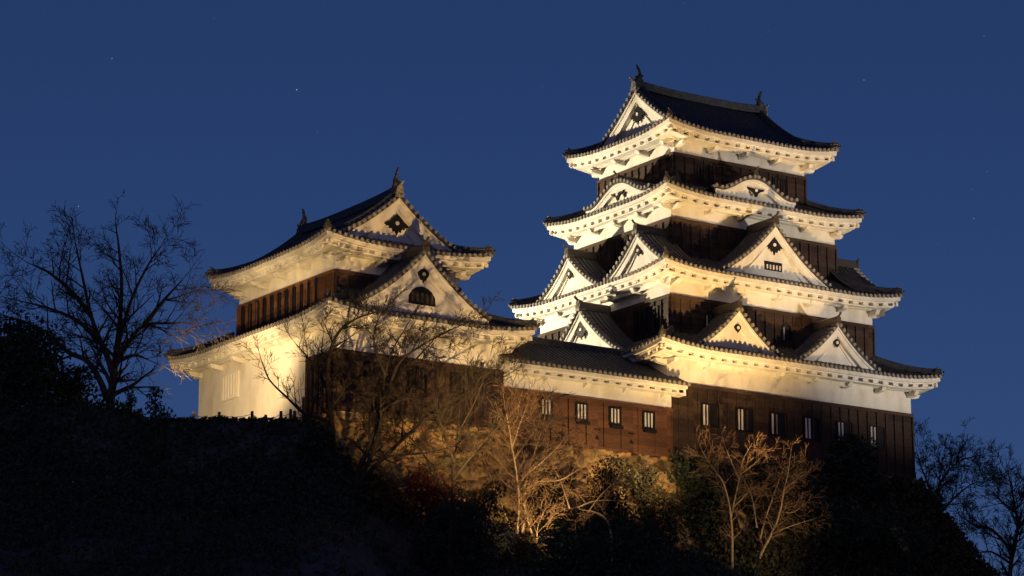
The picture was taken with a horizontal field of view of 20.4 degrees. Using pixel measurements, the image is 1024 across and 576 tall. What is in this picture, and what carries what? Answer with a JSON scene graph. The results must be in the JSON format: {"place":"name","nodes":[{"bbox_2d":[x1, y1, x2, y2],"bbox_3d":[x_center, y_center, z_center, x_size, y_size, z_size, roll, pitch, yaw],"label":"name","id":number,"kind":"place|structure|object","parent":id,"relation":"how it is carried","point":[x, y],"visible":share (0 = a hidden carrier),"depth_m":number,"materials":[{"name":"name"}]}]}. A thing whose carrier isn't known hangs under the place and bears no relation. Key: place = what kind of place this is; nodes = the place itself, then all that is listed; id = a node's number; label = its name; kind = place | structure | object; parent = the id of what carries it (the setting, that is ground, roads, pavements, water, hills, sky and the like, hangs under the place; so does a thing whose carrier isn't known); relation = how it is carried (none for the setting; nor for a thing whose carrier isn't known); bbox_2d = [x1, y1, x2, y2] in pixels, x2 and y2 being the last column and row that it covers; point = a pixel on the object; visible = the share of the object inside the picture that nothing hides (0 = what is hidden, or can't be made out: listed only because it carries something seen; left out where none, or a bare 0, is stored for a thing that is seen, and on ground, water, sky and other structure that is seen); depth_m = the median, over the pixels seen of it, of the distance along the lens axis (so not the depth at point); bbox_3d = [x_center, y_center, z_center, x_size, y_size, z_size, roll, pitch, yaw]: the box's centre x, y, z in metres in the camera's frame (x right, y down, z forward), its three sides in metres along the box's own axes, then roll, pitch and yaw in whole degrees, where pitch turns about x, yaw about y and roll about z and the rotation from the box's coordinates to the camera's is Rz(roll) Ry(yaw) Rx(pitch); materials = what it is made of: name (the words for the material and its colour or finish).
{"place":"outdoors","nodes":[
{"label":"outdoors","id":0,"kind":"place"},
{"bbox_2d":[0,403,713,575],"bbox_3d":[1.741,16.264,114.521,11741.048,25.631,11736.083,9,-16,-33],"label":"ground","id":1,"kind":"structure","parent":0,"point":[308,569],"depth_m":109.52,"materials":[{"name":"soil"}]},
{"bbox_2d":[0,306,92,406],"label":"evergreen bush","id":2,"kind":"object","parent":1,"relation":"on","point":[20,371],"visible":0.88,"depth_m":117.67,"materials":[{"name":"green plant"}]},
{"bbox_2d":[45,364,101,409],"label":"evergreen bush","id":3,"kind":"object","parent":1,"relation":"on","point":[77,372],"visible":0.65,"depth_m":119.30,"materials":[{"name":"green plant"}]},
{"bbox_2d":[0,189,246,407],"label":"bare tree","id":4,"kind":"object","parent":1,"relation":"on","point":[113,379],"visible":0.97,"depth_m":118.33,"materials":[{"name":"brown plant"}]},
{"bbox_2d":[122,386,142,413],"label":"sapling","id":5,"kind":"object","parent":1,"relation":"on","point":[130,400],"visible":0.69,"depth_m":117.69,"materials":[{"name":"green plant"}]},
{"bbox_2d":[135,386,175,469],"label":"sapling","id":6,"kind":"object","parent":1,"relation":"on","point":[158,422],"visible":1,"depth_m":113.71,"materials":[{"name":"green plant"}]},
{"bbox_2d":[192,397,304,421],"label":"rope fence","id":7,"kind":"object","parent":1,"relation":"on","point":[280,415],"visible":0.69,"depth_m":117.07,"materials":[{"name":"brown wood"}]},
{"bbox_2d":[235,283,401,468],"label":"bare tree","id":8,"kind":"object","parent":1,"relation":"on","point":[326,383],"visible":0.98,"depth_m":113.78,"materials":[{"name":"brown plant"}]},
{"bbox_2d":[0,390,797,575],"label":"undergrowth","id":9,"kind":"object","parent":1,"relation":"on","point":[188,494],"visible":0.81,"depth_m":106.01,"materials":[{"name":"green plant"}]},
{"bbox_2d":[300,410,531,527],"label":"stone wall","id":10,"kind":"structure","parent":1,"relation":"on","point":[344,423],"depth_m":118.20,"materials":[{"name":"grey stone"}]},
{"bbox_2d":[164,167,539,433],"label":"corner turret","id":11,"kind":"object","parent":10,"relation":"on","point":[388,241],"visible":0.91,"depth_m":121.59,"materials":[{"name":"white paint"}]},
{"bbox_2d":[220,370,238,402],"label":"window","id":12,"kind":"structure","parent":11,"relation":"in","point":[229,388],"depth_m":125.09,"materials":[{"name":"white paint"}]},
{"bbox_2d":[241,305,244,331],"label":"window","id":13,"kind":"structure","parent":11,"relation":"in","point":[243,308],"depth_m":127.22,"materials":[{"name":"black paint"}]},
{"bbox_2d":[248,303,251,329],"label":"window","id":14,"kind":"structure","parent":11,"relation":"in","point":[249,304],"depth_m":126.66,"materials":[{"name":"black paint"}]},
{"bbox_2d":[255,300,259,326],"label":"window","id":15,"kind":"structure","parent":11,"relation":"in","point":[258,306],"depth_m":126.14,"materials":[{"name":"black paint"}]},
{"bbox_2d":[262,297,266,323],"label":"window","id":16,"kind":"structure","parent":11,"relation":"in","point":[264,304],"depth_m":125.61,"materials":[{"name":"black paint"}]},
{"bbox_2d":[269,294,273,321],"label":"window","id":17,"kind":"structure","parent":11,"relation":"in","point":[271,314],"depth_m":125.06,"materials":[{"name":"black paint"}]},
{"bbox_2d":[277,291,280,318],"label":"window","id":18,"kind":"structure","parent":11,"relation":"in","point":[278,293],"depth_m":124.54,"materials":[{"name":"black paint"}]},
{"bbox_2d":[284,288,288,315],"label":"window","id":19,"kind":"structure","parent":11,"relation":"in","point":[286,295],"depth_m":124.00,"materials":[{"name":"black paint"}]},
{"bbox_2d":[292,286,295,312],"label":"window","id":20,"kind":"structure","parent":11,"relation":"in","point":[293,287],"depth_m":123.49,"materials":[{"name":"black paint"}]},
{"bbox_2d":[299,283,303,310],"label":"window","id":21,"kind":"structure","parent":11,"relation":"in","point":[301,286],"depth_m":122.96,"materials":[{"name":"black paint"}]},
{"bbox_2d":[307,280,310,307],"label":"window","id":22,"kind":"structure","parent":11,"relation":"in","point":[309,281],"depth_m":122.43,"materials":[{"name":"black paint"}]},
{"bbox_2d":[308,368,312,402],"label":"window","id":23,"kind":"structure","parent":11,"relation":"in","point":[311,398],"depth_m":118.99,"materials":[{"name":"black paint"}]},
{"bbox_2d":[314,277,317,304],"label":"window","id":24,"kind":"structure","parent":11,"relation":"in","point":[316,278],"depth_m":121.90,"materials":[{"name":"black paint"}]},
{"bbox_2d":[313,366,318,400],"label":"window","id":25,"kind":"structure","parent":11,"relation":"in","point":[317,366],"depth_m":118.58,"materials":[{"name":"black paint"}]},
{"bbox_2d":[318,365,322,399],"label":"window","id":26,"kind":"structure","parent":11,"relation":"in","point":[320,398],"depth_m":118.23,"materials":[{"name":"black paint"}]},
{"bbox_2d":[363,361,383,383],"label":"window","id":27,"kind":"structure","parent":11,"relation":"in","point":[365,363],"depth_m":118.41,"materials":[{"name":"black paint"}]},
{"bbox_2d":[407,367,426,389],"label":"window","id":28,"kind":"structure","parent":11,"relation":"in","point":[413,373],"depth_m":119.57,"materials":[{"name":"black paint"}]},
{"bbox_2d":[449,372,469,394],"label":"window","id":29,"kind":"structure","parent":11,"relation":"in","point":[450,373],"depth_m":120.68,"materials":[{"name":"black paint"}]},
{"bbox_2d":[390,468,479,528],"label":"maroon bush","id":30,"kind":"object","parent":1,"relation":"on","point":[428,505],"visible":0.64,"depth_m":112.72,"materials":[{"name":"red plant"}]},
{"bbox_2d":[341,288,529,505],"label":"bare tree","id":31,"kind":"object","parent":1,"relation":"on","point":[377,423],"visible":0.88,"depth_m":113.04,"materials":[{"name":"brown plant"}]},
{"bbox_2d":[405,500,498,575],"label":"evergreen bush","id":32,"kind":"object","parent":1,"relation":"on","point":[433,532],"visible":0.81,"depth_m":107.43,"materials":[{"name":"green plant"}]},
{"bbox_2d":[354,331,590,575],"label":"bare tree","id":33,"kind":"object","parent":1,"relation":"on","point":[447,572],"visible":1,"depth_m":103.47,"materials":[{"name":"brown plant"}]},
{"bbox_2d":[436,479,518,565],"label":"brown bush","id":34,"kind":"object","parent":1,"relation":"on","point":[493,495],"visible":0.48,"depth_m":110.42,"materials":[{"name":"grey plant"}]},
{"bbox_2d":[438,375,604,559],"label":"bare tree","id":35,"kind":"object","parent":1,"relation":"on","point":[518,496],"visible":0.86,"depth_m":113.29,"materials":[{"name":"brown plant"}]},
{"bbox_2d":[498,530,546,566],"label":"brown bush","id":36,"kind":"object","parent":1,"relation":"on","point":[521,549],"visible":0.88,"depth_m":111.89,"materials":[{"name":"grey plant"}]},
{"bbox_2d":[526,459,585,529],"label":"brown bush","id":37,"kind":"object","parent":1,"relation":"on","point":[553,496],"visible":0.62,"depth_m":119.07,"materials":[{"name":"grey plant"}]},
{"bbox_2d":[525,522,621,575],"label":"evergreen bush","id":38,"kind":"object","parent":1,"relation":"on","point":[574,555],"visible":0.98,"depth_m":100.05,"materials":[{"name":"green plant"}]},
{"bbox_2d":[540,447,638,568],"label":"bare tree","id":39,"kind":"object","parent":1,"relation":"on","point":[594,501],"visible":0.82,"depth_m":115.94,"materials":[{"name":"brown plant"}]},
{"bbox_2d":[509,439,702,560],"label":"stone wall","id":40,"kind":"structure","parent":1,"relation":"on","point":[663,463],"depth_m":123.50,"materials":[{"name":"grey stone"}]},
{"bbox_2d":[499,337,690,456],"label":"linking gallery","id":41,"kind":"object","parent":40,"relation":"on","point":[625,403],"visible":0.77,"depth_m":125.19,"materials":[{"name":"brown paint"}]},
{"bbox_2d":[539,398,553,419],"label":"window","id":42,"kind":"structure","parent":41,"relation":"in","point":[549,408],"depth_m":123.24,"materials":[{"name":"black paint"}]},
{"bbox_2d":[575,402,589,424],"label":"window","id":43,"kind":"structure","parent":41,"relation":"in","point":[580,405],"depth_m":124.27,"materials":[{"name":"black paint"}]},
{"bbox_2d":[608,406,623,428],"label":"window","id":44,"kind":"structure","parent":41,"relation":"in","point":[615,414],"depth_m":125.25,"materials":[{"name":"black paint"}]},
{"bbox_2d":[642,411,656,433],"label":"window","id":45,"kind":"structure","parent":41,"relation":"in","point":[648,418],"depth_m":126.23,"materials":[{"name":"black paint"}]},
{"bbox_2d":[583,454,638,537],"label":"brown bush","id":46,"kind":"object","parent":1,"relation":"on","point":[615,505],"visible":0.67,"depth_m":120.84,"materials":[{"name":"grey plant"}]},
{"bbox_2d":[579,503,722,575],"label":"evergreen bush","id":47,"kind":"object","parent":1,"relation":"on","point":[624,560],"visible":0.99,"depth_m":100.98,"materials":[{"name":"green plant"}]},
{"bbox_2d":[618,460,690,547],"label":"brown bush","id":48,"kind":"object","parent":1,"relation":"on","point":[641,482],"visible":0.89,"depth_m":122.60,"materials":[{"name":"grey plant"}]},
{"bbox_2d":[664,460,733,551],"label":"evergreen bush","id":49,"kind":"object","parent":1,"relation":"on","point":[694,484],"visible":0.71,"depth_m":124.63,"materials":[{"name":"green plant"}]},
{"bbox_2d":[682,425,780,571],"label":"bare tree","id":50,"kind":"object","parent":1,"relation":"on","point":[730,513],"visible":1,"depth_m":123.66,"materials":[{"name":"brown plant"}]},
{"bbox_2d":[719,436,832,562],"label":"bare tree","id":51,"kind":"object","parent":1,"relation":"on","point":[781,512],"visible":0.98,"depth_m":125.20,"materials":[{"name":"brown plant"}]},
{"bbox_2d":[670,449,975,575],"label":"stone wall","id":52,"kind":"structure","parent":1,"relation":"on","point":[747,527],"depth_m":128.36,"materials":[{"name":"grey stone"}]},
{"bbox_2d":[508,64,944,478],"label":"castle keep","id":53,"kind":"structure","parent":52,"relation":"on","point":[702,234],"depth_m":133.97,"materials":[{"name":"white paint"}]},
{"bbox_2d":[611,241,615,262],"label":"window","id":54,"kind":"structure","parent":53,"relation":"in","point":[614,260],"depth_m":136.39,"materials":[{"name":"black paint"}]},
{"bbox_2d":[617,239,621,259],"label":"window","id":55,"kind":"structure","parent":53,"relation":"in","point":[620,239],"depth_m":136.05,"materials":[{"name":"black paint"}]},
{"bbox_2d":[633,312,637,335],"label":"window","id":56,"kind":"structure","parent":53,"relation":"in","point":[635,315],"depth_m":132.16,"materials":[{"name":"black paint"}]},
{"bbox_2d":[638,310,643,334],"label":"window","id":57,"kind":"structure","parent":53,"relation":"in","point":[641,312],"depth_m":131.80,"materials":[{"name":"black paint"}]},
{"bbox_2d":[645,309,648,332],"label":"window","id":58,"kind":"structure","parent":53,"relation":"in","point":[645,309],"depth_m":131.40,"materials":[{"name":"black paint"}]},
{"bbox_2d":[646,308,650,332],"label":"window","id":59,"kind":"structure","parent":53,"relation":"in","point":[649,331],"depth_m":131.32,"materials":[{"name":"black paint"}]},
{"bbox_2d":[654,305,658,330],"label":"window","id":60,"kind":"structure","parent":53,"relation":"in","point":[656,308],"depth_m":130.84,"materials":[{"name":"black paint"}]},
{"bbox_2d":[696,162,709,182],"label":"window","id":61,"kind":"structure","parent":53,"relation":"in","point":[699,166],"depth_m":135.72,"materials":[{"name":"black paint"}]},
{"bbox_2d":[704,311,714,327],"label":"window","id":62,"kind":"structure","parent":53,"relation":"in","point":[706,318],"depth_m":131.22,"materials":[{"name":"black paint"}]},
{"bbox_2d":[700,402,719,428],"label":"window","id":63,"kind":"structure","parent":53,"relation":"in","point":[704,406],"depth_m":128.62,"materials":[{"name":"black paint"}]},
{"bbox_2d":[735,407,753,432],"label":"window","id":64,"kind":"structure","parent":53,"relation":"in","point":[741,411],"depth_m":129.70,"materials":[{"name":"black paint"}]},
{"bbox_2d":[769,412,787,436],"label":"window","id":65,"kind":"structure","parent":53,"relation":"in","point":[780,416],"depth_m":130.78,"materials":[{"name":"black paint"}]},
{"bbox_2d":[772,177,786,195],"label":"window","id":66,"kind":"structure","parent":53,"relation":"in","point":[782,182],"depth_m":138.33,"materials":[{"name":"black paint"}]},
{"bbox_2d":[781,323,791,340],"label":"window","id":67,"kind":"structure","parent":53,"relation":"in","point":[788,331],"depth_m":133.75,"materials":[{"name":"black paint"}]},
{"bbox_2d":[802,416,820,441],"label":"window","id":68,"kind":"structure","parent":53,"relation":"in","point":[808,435],"depth_m":131.80,"materials":[{"name":"black paint"}]},
{"bbox_2d":[835,420,853,444],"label":"window","id":69,"kind":"structure","parent":53,"relation":"in","point":[845,425],"depth_m":132.93,"materials":[{"name":"black paint"}]},
{"bbox_2d":[869,425,885,449],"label":"window","id":70,"kind":"structure","parent":53,"relation":"in","point":[872,429],"depth_m":134.04,"materials":[{"name":"black paint"}]},
{"bbox_2d":[669,449,1000,575],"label":"ivy","id":71,"kind":"object","parent":52,"relation":"attached to","point":[949,545],"visible":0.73,"depth_m":128.67,"materials":[{"name":"green plant"}]},
{"bbox_2d":[819,432,889,506],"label":"evergreen bush","id":72,"kind":"object","parent":1,"relation":"on","point":[848,453],"visible":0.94,"depth_m":131.42,"materials":[{"name":"green plant"}]},
{"bbox_2d":[914,417,1011,522],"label":"bare tree","id":73,"kind":"object","parent":1,"relation":"on","point":[947,469],"visible":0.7,"depth_m":141.24,"materials":[{"name":"brown plant"}]},
{"bbox_2d":[926,444,1023,575],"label":"bare tree","id":74,"kind":"object","parent":1,"relation":"on","point":[1010,547],"visible":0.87,"depth_m":135.84,"materials":[{"name":"brown plant"}]},
{"bbox_2d":[0,396,766,575],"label":"dry grass","id":75,"kind":"structure","parent":0,"point":[301,544],"depth_m":101.51,"materials":[{"name":"brown plant"}]},
{"bbox_2d":[0,0,1023,575],"label":"sky","id":76,"kind":"structure","parent":0,"point":[157,101],"materials":[{"name":"blue"}]}
]}

